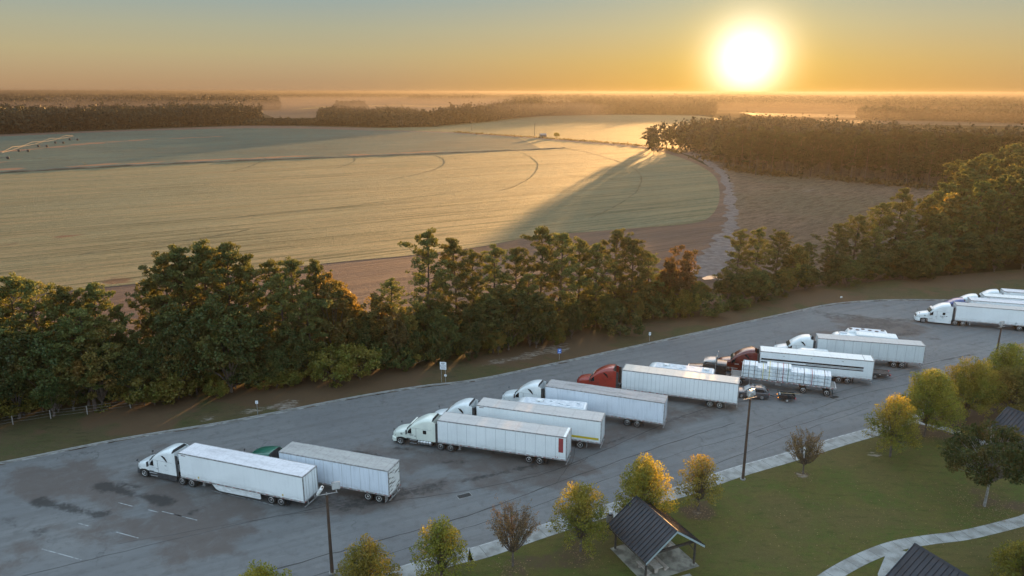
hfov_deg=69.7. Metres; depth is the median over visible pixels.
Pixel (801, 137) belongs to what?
pine tree
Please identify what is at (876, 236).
pine tree
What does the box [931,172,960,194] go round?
broadleaf tree
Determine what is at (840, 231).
pine tree
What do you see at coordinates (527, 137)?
dirt track
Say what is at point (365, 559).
young tree
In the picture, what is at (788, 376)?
lumber bundle
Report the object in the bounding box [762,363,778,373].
lumber bundle
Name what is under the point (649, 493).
kerb
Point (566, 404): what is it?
trailer
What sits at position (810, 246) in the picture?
pine tree
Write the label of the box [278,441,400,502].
semi trailer
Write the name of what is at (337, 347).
shrub
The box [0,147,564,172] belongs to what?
grass bank
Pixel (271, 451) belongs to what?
semi truck
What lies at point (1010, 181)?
pine tree
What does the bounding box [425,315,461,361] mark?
broadleaf tree
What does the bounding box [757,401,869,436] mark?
pavement crack
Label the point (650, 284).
broadleaf tree
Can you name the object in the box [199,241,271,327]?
pine tree
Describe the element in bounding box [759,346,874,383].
semi trailer
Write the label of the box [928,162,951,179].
broadleaf tree
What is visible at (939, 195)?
pine tree
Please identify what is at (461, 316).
broadleaf tree
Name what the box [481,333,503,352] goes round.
shrub
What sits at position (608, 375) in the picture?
semi truck
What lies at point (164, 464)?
semi truck
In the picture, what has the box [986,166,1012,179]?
pine tree
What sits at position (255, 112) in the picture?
woodland
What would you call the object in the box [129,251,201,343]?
pine tree
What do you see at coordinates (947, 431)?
footpath
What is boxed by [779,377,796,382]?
lumber bundle
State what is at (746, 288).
broadleaf tree
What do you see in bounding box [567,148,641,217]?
dirt track
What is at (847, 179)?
rough scrub
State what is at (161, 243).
dirt track
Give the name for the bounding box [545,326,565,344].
shrub
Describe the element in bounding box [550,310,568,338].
broadleaf tree
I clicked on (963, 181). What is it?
pine tree
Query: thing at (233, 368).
broadleaf tree
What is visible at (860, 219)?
pine tree
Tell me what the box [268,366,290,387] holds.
shrub
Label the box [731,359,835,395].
flatbed trailer
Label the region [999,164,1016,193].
broadleaf tree
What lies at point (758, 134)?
pine tree
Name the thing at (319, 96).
woodland
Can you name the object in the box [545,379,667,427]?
semi trailer
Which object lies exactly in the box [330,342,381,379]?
shrub
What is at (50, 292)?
pine tree
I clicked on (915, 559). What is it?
picnic shelter
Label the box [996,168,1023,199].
pine tree
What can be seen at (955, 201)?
broadleaf tree
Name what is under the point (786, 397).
utility trailer
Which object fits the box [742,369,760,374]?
lumber bundle
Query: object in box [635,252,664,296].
pine tree
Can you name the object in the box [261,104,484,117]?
field
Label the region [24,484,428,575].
pavement crack
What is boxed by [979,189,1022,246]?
pine tree
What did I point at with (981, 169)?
pine tree
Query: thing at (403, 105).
field
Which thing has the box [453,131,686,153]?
field edge brush
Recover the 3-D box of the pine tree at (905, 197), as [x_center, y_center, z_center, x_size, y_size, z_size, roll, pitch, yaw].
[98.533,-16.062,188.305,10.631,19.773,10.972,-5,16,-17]
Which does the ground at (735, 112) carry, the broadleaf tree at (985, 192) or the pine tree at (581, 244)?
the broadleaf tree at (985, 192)
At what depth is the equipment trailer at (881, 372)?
113.77 m
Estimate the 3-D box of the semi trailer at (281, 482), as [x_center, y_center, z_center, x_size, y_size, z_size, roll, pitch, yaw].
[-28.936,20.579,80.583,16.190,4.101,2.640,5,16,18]
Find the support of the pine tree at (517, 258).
on the field soil
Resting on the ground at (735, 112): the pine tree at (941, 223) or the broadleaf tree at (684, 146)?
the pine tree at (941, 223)
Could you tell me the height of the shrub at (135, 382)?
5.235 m
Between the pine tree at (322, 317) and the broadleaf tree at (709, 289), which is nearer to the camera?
the pine tree at (322, 317)
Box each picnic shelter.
[606,495,704,575]
[885,543,969,575]
[988,406,1023,450]
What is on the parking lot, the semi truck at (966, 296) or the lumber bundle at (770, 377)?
the semi truck at (966, 296)
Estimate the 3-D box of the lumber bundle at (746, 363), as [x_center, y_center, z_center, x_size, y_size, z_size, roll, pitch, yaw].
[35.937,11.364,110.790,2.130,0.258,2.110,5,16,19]
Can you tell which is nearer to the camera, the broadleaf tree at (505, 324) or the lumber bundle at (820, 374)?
the lumber bundle at (820, 374)
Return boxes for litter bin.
[606,511,612,522]
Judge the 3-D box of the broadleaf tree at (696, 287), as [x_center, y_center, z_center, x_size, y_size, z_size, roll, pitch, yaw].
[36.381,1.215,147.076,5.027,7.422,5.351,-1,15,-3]
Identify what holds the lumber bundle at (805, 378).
on the lumber bundle at (805, 381)
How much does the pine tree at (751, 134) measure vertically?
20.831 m
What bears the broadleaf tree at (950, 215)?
on the ground at (735, 112)
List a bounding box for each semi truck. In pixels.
[136,443,199,486]
[244,446,281,457]
[392,413,456,451]
[432,398,478,415]
[502,380,546,400]
[577,364,621,388]
[688,351,744,384]
[718,347,761,371]
[774,334,815,348]
[914,302,966,325]
[930,297,965,306]
[944,293,978,301]
[977,289,1001,297]
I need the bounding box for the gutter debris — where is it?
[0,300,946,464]
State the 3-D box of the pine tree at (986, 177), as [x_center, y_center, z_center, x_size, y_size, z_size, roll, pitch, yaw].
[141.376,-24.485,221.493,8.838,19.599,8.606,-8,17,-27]
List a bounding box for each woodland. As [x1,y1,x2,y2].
[0,90,1023,94]
[0,91,1023,96]
[0,92,359,98]
[0,94,281,110]
[0,99,246,133]
[243,115,440,126]
[244,103,263,118]
[316,104,496,126]
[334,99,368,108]
[356,92,1023,99]
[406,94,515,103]
[432,96,718,125]
[485,94,544,115]
[509,93,738,107]
[644,111,1023,166]
[732,95,1023,110]
[855,103,1023,122]
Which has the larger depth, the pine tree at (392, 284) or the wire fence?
the pine tree at (392, 284)
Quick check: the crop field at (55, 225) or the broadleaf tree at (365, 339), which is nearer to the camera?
the broadleaf tree at (365, 339)
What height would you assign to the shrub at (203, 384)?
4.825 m
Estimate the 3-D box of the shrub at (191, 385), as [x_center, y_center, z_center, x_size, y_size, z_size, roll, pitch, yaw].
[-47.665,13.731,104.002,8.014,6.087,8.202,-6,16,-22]
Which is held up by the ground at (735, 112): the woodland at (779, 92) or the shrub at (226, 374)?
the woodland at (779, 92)
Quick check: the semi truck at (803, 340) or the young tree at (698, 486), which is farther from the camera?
the semi truck at (803, 340)
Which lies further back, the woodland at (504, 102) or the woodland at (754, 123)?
the woodland at (504, 102)
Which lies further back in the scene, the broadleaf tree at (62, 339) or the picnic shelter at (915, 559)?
the broadleaf tree at (62, 339)
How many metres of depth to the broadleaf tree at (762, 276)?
151.31 m
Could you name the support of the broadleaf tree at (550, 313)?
on the verge
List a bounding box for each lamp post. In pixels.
[316,481,339,574]
[740,389,755,480]
[995,321,1004,358]
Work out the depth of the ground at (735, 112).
1307.04 m
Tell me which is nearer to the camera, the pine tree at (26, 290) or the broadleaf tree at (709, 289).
the pine tree at (26, 290)
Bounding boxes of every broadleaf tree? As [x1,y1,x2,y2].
[0,323,45,418]
[0,323,48,412]
[10,331,74,416]
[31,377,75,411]
[38,347,88,409]
[43,319,123,405]
[58,314,139,412]
[98,331,145,399]
[109,331,160,402]
[138,335,181,383]
[149,301,221,394]
[157,335,197,396]
[171,313,226,367]
[179,293,270,392]
[209,329,255,387]
[224,309,277,374]
[274,323,317,372]
[306,272,357,368]
[317,277,362,340]
[346,310,379,366]
[358,292,396,342]
[365,335,392,354]
[381,312,409,368]
[393,306,422,359]
[410,299,452,350]
[413,299,459,344]
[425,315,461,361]
[447,309,471,350]
[463,295,496,327]
[479,284,532,349]
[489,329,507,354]
[516,292,559,347]
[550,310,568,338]
[561,304,586,337]
[583,298,603,320]
[624,279,656,316]
[641,125,656,142]
[649,137,660,151]
[652,275,672,311]
[659,245,700,297]
[660,128,675,146]
[664,128,678,145]
[675,131,688,149]
[679,130,689,150]
[684,277,705,310]
[694,280,711,301]
[710,267,744,299]
[726,274,758,298]
[743,269,774,302]
[765,271,778,292]
[776,267,798,291]
[780,244,810,270]
[795,263,820,290]
[823,255,839,281]
[916,233,954,266]
[927,192,982,239]
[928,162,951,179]
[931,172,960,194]
[932,220,978,250]
[942,205,965,239]
[956,154,974,170]
[970,188,1019,238]
[973,180,1006,230]
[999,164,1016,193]
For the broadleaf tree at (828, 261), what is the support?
on the field soil
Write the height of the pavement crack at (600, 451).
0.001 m
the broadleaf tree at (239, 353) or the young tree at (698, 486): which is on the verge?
the broadleaf tree at (239, 353)
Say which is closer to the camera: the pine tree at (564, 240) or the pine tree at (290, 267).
the pine tree at (290, 267)
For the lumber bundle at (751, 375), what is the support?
on the flatbed trailer at (802, 387)
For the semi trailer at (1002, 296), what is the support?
on the parking lot
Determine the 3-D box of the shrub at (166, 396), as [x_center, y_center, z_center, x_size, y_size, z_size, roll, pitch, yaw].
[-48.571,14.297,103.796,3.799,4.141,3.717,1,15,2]
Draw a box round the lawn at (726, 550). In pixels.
[421,358,1023,575]
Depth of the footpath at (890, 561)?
69.18 m
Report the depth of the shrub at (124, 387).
102.86 m
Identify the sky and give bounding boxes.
[0,0,1023,92]
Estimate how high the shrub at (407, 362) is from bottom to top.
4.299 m
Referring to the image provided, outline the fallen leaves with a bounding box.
[431,413,1023,575]
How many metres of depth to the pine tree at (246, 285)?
110.68 m
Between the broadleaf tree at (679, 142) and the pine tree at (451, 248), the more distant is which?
the broadleaf tree at (679, 142)
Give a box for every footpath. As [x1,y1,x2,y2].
[818,514,1023,575]
[878,550,905,575]
[916,421,987,446]
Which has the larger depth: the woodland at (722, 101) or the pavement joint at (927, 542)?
the woodland at (722, 101)
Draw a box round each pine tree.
[0,272,44,337]
[0,297,26,326]
[4,276,59,341]
[35,285,100,357]
[36,289,73,330]
[42,307,127,409]
[73,282,134,352]
[105,304,143,350]
[125,279,167,347]
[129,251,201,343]
[142,243,222,337]
[170,239,234,346]
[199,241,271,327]
[227,259,274,349]
[244,258,297,345]
[256,273,303,351]
[266,256,332,343]
[285,289,328,376]
[295,258,334,340]
[315,311,328,347]
[376,277,409,333]
[397,227,459,337]
[427,237,485,328]
[456,249,487,308]
[475,294,505,353]
[476,243,514,320]
[482,247,534,302]
[511,273,540,343]
[515,225,567,315]
[535,226,592,311]
[560,236,594,308]
[571,228,642,297]
[575,242,620,326]
[603,238,654,312]
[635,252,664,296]
[721,228,756,283]
[729,134,746,164]
[730,132,745,164]
[734,134,748,166]
[737,138,746,162]
[740,226,778,276]
[747,130,756,162]
[749,131,762,166]
[760,229,794,272]
[781,131,790,168]
[795,133,810,163]
[801,242,820,264]
[810,223,854,257]
[817,244,837,273]
[839,214,876,259]
[847,131,871,175]
[858,202,898,252]
[860,224,889,257]
[877,187,929,250]
[881,131,905,172]
[890,212,925,250]
[897,132,912,150]
[908,196,954,242]
[916,134,935,179]
[917,190,950,234]
[920,212,953,244]
[929,182,968,220]
[943,159,962,197]
[943,160,968,204]
[948,165,981,202]
[949,171,978,206]
[954,181,994,245]
[959,153,998,195]
[971,174,996,218]
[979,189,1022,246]
[980,154,1004,177]
[984,175,1023,255]
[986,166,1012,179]
[988,136,1023,157]
[993,134,1017,151]
[994,147,1020,167]
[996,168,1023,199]
[998,152,1023,168]
[999,143,1023,161]
[1001,151,1021,160]
[1004,168,1023,196]
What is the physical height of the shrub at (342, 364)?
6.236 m
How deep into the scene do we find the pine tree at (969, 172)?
224.87 m
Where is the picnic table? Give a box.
[637,556,668,575]
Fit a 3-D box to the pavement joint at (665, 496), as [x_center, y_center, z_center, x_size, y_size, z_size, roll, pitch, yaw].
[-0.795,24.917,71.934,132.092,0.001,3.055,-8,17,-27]
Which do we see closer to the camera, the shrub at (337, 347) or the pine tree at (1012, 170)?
the shrub at (337, 347)
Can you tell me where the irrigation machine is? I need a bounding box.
[0,135,78,158]
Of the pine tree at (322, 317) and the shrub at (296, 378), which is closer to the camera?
the shrub at (296, 378)
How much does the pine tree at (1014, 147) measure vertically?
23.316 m
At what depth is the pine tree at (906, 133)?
398.48 m
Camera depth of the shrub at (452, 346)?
119.70 m
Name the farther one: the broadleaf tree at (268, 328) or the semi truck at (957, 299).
the semi truck at (957, 299)
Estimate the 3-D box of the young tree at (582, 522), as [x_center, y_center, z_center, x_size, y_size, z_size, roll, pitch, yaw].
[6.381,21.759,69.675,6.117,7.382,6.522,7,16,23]
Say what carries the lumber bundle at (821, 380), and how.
on the lumber bundle at (822, 384)
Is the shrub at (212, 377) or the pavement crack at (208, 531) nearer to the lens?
the pavement crack at (208, 531)
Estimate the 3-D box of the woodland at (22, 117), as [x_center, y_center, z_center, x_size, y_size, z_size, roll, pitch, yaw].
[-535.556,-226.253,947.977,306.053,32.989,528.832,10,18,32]
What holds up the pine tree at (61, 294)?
on the verge
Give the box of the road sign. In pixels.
[440,362,445,381]
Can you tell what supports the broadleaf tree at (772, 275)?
on the field soil
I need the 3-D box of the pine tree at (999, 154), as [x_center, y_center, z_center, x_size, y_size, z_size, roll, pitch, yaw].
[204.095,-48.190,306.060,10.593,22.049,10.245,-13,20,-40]
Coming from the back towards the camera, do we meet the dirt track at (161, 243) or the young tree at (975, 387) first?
the dirt track at (161, 243)
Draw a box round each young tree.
[238,559,291,575]
[332,532,402,575]
[409,514,476,575]
[486,493,539,566]
[546,480,614,558]
[612,452,679,516]
[673,453,724,510]
[783,426,825,474]
[861,393,922,456]
[895,367,966,436]
[936,417,1023,506]
[938,355,1009,420]
[980,363,1023,411]
[983,342,1023,394]
[987,539,1023,575]
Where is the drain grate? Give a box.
[456,492,471,498]
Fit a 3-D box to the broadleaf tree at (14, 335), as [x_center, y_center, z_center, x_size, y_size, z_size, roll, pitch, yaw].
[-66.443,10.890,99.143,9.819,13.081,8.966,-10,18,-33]
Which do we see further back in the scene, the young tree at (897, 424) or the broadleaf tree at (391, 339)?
the broadleaf tree at (391, 339)
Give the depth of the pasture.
301.98 m
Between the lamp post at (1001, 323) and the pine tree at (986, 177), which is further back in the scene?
the pine tree at (986, 177)
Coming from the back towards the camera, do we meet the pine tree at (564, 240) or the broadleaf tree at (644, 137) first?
the broadleaf tree at (644, 137)
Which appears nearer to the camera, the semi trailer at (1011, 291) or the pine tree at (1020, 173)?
the semi trailer at (1011, 291)
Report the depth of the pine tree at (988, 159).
243.63 m
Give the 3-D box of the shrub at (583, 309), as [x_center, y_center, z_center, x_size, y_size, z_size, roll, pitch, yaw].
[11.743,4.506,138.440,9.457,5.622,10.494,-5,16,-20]
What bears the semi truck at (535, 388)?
on the parking lot
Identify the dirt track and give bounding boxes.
[11,157,86,164]
[82,229,248,253]
[238,191,459,216]
[364,130,650,148]
[395,150,444,178]
[499,149,537,190]
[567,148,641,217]
[659,146,739,279]
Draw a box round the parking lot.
[0,300,1023,575]
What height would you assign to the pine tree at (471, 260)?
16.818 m
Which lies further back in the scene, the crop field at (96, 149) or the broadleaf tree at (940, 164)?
the crop field at (96, 149)
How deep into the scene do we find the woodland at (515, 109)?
1419.92 m
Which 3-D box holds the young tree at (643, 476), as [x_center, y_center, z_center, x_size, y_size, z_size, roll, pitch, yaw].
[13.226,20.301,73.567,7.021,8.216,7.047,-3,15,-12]
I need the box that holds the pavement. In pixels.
[388,410,934,575]
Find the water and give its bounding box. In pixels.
[702,275,716,279]
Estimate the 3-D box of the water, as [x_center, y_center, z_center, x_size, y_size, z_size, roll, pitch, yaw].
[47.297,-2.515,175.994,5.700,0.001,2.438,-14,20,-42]
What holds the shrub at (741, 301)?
on the verge
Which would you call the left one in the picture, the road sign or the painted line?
the painted line
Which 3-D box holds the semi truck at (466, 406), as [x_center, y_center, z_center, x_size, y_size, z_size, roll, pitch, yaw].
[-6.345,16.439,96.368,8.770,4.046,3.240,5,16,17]
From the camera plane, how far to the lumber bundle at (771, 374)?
109.06 m
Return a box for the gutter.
[0,300,943,463]
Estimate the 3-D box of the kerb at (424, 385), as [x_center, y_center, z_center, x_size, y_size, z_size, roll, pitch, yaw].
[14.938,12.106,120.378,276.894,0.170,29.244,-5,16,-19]
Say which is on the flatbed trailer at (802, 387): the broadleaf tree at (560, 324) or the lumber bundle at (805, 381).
the lumber bundle at (805, 381)
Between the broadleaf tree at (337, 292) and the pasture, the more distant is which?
the pasture
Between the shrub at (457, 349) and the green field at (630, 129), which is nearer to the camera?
the shrub at (457, 349)
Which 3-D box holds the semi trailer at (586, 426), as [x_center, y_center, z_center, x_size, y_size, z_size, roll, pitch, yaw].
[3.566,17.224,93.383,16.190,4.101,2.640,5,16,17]
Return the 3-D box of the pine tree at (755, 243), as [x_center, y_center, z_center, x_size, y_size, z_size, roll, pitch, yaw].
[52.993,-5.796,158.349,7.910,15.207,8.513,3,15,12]
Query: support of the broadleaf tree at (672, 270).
on the verge
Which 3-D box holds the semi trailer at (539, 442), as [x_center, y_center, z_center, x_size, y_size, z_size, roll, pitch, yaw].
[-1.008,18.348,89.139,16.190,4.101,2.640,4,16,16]
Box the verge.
[0,269,1023,461]
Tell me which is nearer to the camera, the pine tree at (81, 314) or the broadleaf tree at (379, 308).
the pine tree at (81, 314)
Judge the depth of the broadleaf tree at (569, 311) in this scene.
130.18 m
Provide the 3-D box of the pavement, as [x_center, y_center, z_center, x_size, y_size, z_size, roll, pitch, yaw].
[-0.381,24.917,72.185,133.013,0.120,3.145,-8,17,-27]
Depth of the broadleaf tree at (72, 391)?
99.82 m
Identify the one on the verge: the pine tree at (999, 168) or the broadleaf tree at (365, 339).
the broadleaf tree at (365, 339)
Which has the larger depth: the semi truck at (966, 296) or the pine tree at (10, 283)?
the semi truck at (966, 296)
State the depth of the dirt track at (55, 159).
476.83 m
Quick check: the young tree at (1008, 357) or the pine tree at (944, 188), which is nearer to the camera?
the young tree at (1008, 357)
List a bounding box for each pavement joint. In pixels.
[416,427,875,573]
[826,516,1023,573]
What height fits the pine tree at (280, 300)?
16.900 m
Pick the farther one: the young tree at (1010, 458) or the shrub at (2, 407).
the shrub at (2, 407)
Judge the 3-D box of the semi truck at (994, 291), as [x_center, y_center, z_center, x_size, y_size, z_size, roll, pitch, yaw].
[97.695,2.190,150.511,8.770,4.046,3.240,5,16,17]
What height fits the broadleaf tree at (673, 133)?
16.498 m
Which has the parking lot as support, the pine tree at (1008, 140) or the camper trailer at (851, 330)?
the camper trailer at (851, 330)
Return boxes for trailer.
[178,443,318,506]
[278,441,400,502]
[437,411,571,464]
[476,397,605,448]
[518,397,587,409]
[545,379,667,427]
[621,364,739,408]
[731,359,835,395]
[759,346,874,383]
[770,391,795,402]
[815,333,925,367]
[845,327,886,332]
[855,331,897,338]
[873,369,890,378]
[953,302,1023,330]
[967,297,1023,306]
[980,293,1023,300]
[1000,288,1023,295]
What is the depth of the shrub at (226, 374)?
109.28 m
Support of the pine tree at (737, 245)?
on the field soil
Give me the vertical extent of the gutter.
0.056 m
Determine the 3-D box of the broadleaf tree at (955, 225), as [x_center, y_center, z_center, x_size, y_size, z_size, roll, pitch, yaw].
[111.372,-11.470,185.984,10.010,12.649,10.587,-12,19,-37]
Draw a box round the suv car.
[738,384,768,399]
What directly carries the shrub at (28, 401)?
on the verge
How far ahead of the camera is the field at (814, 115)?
1417.81 m
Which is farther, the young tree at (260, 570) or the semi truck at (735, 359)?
the semi truck at (735, 359)
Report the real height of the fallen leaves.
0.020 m
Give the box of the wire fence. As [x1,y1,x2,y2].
[3,401,159,424]
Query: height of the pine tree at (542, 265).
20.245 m
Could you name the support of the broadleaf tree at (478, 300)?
on the verge
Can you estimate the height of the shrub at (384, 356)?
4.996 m
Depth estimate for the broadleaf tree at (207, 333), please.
107.08 m
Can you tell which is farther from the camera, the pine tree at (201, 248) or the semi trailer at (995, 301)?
the semi trailer at (995, 301)
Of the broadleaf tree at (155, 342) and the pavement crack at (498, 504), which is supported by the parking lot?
the pavement crack at (498, 504)
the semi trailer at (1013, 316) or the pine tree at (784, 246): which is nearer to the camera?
the semi trailer at (1013, 316)
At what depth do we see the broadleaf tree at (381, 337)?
116.79 m
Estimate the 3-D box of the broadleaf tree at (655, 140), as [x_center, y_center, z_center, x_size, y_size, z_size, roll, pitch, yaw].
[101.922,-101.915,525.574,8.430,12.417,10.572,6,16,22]
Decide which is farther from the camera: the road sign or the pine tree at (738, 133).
the pine tree at (738, 133)
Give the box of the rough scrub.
[688,155,936,189]
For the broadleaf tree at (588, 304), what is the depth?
137.01 m
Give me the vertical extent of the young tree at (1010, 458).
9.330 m
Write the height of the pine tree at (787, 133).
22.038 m
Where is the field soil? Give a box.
[0,125,898,385]
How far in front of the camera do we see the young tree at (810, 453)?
83.83 m
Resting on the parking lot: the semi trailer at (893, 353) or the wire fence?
the semi trailer at (893, 353)
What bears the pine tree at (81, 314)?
on the verge
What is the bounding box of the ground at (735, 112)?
[0,99,1023,278]
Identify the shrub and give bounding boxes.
[0,397,12,414]
[0,401,25,418]
[16,384,67,410]
[68,380,103,400]
[105,375,162,404]
[115,379,144,396]
[141,382,165,403]
[144,368,204,404]
[160,380,182,400]
[197,368,222,388]
[200,363,220,385]
[202,379,229,398]
[222,365,245,385]
[226,358,270,388]
[248,374,272,389]
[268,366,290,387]
[271,365,302,385]
[282,347,320,380]
[301,331,342,363]
[310,343,358,387]
[327,334,357,358]
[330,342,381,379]
[366,341,397,369]
[384,347,416,371]
[401,334,438,362]
[417,334,451,365]
[436,330,461,357]
[446,327,474,356]
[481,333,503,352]
[500,330,517,349]
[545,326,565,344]
[555,295,592,325]
[580,283,627,304]
[666,287,696,317]
[674,293,701,316]
[689,291,730,316]
[727,293,752,309]
[749,273,783,301]
[773,269,798,286]
[789,263,811,287]
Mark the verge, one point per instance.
(26, 436)
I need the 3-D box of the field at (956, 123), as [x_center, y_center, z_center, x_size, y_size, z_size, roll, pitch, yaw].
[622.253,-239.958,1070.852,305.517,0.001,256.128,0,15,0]
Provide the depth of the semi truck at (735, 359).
115.27 m
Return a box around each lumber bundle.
[741,373,760,377]
[742,363,761,370]
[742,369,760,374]
[743,360,757,366]
[761,372,778,376]
[761,375,778,380]
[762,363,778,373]
[767,362,791,370]
[779,367,796,375]
[779,374,796,378]
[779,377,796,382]
[797,368,813,377]
[797,375,813,380]
[797,379,813,384]
[813,381,830,386]
[814,369,830,379]
[814,378,830,382]
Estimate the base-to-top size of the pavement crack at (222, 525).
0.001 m
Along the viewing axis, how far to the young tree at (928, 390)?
91.78 m
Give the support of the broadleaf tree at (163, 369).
on the verge
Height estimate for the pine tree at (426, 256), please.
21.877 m
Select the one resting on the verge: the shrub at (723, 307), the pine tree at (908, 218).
the shrub at (723, 307)
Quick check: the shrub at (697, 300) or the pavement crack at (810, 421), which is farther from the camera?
the shrub at (697, 300)
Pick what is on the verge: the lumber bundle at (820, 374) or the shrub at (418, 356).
the shrub at (418, 356)
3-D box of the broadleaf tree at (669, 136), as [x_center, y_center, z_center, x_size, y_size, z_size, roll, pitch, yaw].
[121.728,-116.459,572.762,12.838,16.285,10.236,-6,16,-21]
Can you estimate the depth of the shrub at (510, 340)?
124.57 m
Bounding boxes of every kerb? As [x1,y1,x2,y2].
[0,299,948,462]
[389,358,1021,569]
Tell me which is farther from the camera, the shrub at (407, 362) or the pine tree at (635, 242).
the pine tree at (635, 242)
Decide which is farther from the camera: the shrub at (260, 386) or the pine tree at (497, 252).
the pine tree at (497, 252)
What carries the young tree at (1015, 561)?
on the lawn at (726, 550)
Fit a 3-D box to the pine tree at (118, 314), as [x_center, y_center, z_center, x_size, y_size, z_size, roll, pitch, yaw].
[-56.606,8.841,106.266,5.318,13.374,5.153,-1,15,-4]
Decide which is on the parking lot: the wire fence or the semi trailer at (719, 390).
the semi trailer at (719, 390)
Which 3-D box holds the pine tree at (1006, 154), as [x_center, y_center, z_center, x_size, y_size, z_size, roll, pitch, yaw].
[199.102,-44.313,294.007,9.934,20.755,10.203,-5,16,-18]
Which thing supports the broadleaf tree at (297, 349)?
on the verge
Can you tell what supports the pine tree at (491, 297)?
on the verge
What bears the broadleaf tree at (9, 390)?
on the verge
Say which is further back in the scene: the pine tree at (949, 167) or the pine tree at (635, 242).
the pine tree at (949, 167)
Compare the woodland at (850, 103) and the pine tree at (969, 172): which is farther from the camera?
the woodland at (850, 103)
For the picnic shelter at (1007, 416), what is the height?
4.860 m
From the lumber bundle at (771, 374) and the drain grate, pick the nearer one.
the drain grate
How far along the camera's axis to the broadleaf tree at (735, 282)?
148.97 m
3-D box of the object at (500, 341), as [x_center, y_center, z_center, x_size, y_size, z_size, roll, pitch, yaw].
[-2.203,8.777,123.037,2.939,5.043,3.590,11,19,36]
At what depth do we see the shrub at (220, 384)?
104.60 m
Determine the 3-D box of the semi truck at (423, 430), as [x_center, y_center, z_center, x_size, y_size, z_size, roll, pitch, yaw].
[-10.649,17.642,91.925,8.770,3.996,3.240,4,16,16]
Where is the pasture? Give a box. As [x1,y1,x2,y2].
[660,143,952,280]
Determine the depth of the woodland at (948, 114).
1149.38 m
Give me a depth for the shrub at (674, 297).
142.57 m
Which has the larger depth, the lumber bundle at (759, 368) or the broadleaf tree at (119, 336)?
the lumber bundle at (759, 368)
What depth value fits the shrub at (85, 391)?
102.28 m
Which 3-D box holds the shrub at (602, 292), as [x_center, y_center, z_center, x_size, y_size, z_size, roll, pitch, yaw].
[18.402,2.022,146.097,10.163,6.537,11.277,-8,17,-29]
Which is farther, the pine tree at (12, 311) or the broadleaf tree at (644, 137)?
the broadleaf tree at (644, 137)
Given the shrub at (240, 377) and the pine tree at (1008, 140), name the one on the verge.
the shrub at (240, 377)
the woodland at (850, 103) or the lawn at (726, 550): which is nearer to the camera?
the lawn at (726, 550)
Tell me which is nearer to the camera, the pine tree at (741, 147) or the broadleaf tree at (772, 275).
the broadleaf tree at (772, 275)
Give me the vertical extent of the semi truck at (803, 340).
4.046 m
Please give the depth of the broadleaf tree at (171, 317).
102.54 m
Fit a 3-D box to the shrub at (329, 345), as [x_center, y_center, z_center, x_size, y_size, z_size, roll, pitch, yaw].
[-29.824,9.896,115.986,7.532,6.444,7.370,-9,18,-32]
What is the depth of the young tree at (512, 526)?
66.89 m
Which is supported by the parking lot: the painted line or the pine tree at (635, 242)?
the painted line
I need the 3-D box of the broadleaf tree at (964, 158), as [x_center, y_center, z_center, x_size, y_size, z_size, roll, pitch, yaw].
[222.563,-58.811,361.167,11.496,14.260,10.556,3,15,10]
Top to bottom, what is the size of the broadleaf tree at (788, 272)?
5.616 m
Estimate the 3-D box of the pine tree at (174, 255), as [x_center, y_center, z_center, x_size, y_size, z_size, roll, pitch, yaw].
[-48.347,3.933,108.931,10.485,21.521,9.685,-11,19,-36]
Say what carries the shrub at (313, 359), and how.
on the verge
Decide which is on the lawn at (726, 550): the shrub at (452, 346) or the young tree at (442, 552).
the young tree at (442, 552)
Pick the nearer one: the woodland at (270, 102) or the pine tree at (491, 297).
the pine tree at (491, 297)
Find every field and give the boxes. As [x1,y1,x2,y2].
[0,128,538,171]
[0,137,719,296]
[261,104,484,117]
[294,104,475,109]
[365,115,717,144]
[745,113,889,118]
[822,120,1023,125]
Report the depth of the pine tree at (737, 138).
442.19 m
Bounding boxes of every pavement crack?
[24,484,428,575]
[120,509,350,543]
[273,423,733,569]
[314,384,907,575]
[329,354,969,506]
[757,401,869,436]
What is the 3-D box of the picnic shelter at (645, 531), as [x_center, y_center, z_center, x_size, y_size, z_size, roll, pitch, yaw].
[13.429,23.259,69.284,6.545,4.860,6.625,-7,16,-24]
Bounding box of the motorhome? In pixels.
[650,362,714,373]
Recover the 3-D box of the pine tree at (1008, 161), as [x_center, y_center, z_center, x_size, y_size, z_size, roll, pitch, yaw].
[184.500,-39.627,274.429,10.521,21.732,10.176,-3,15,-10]

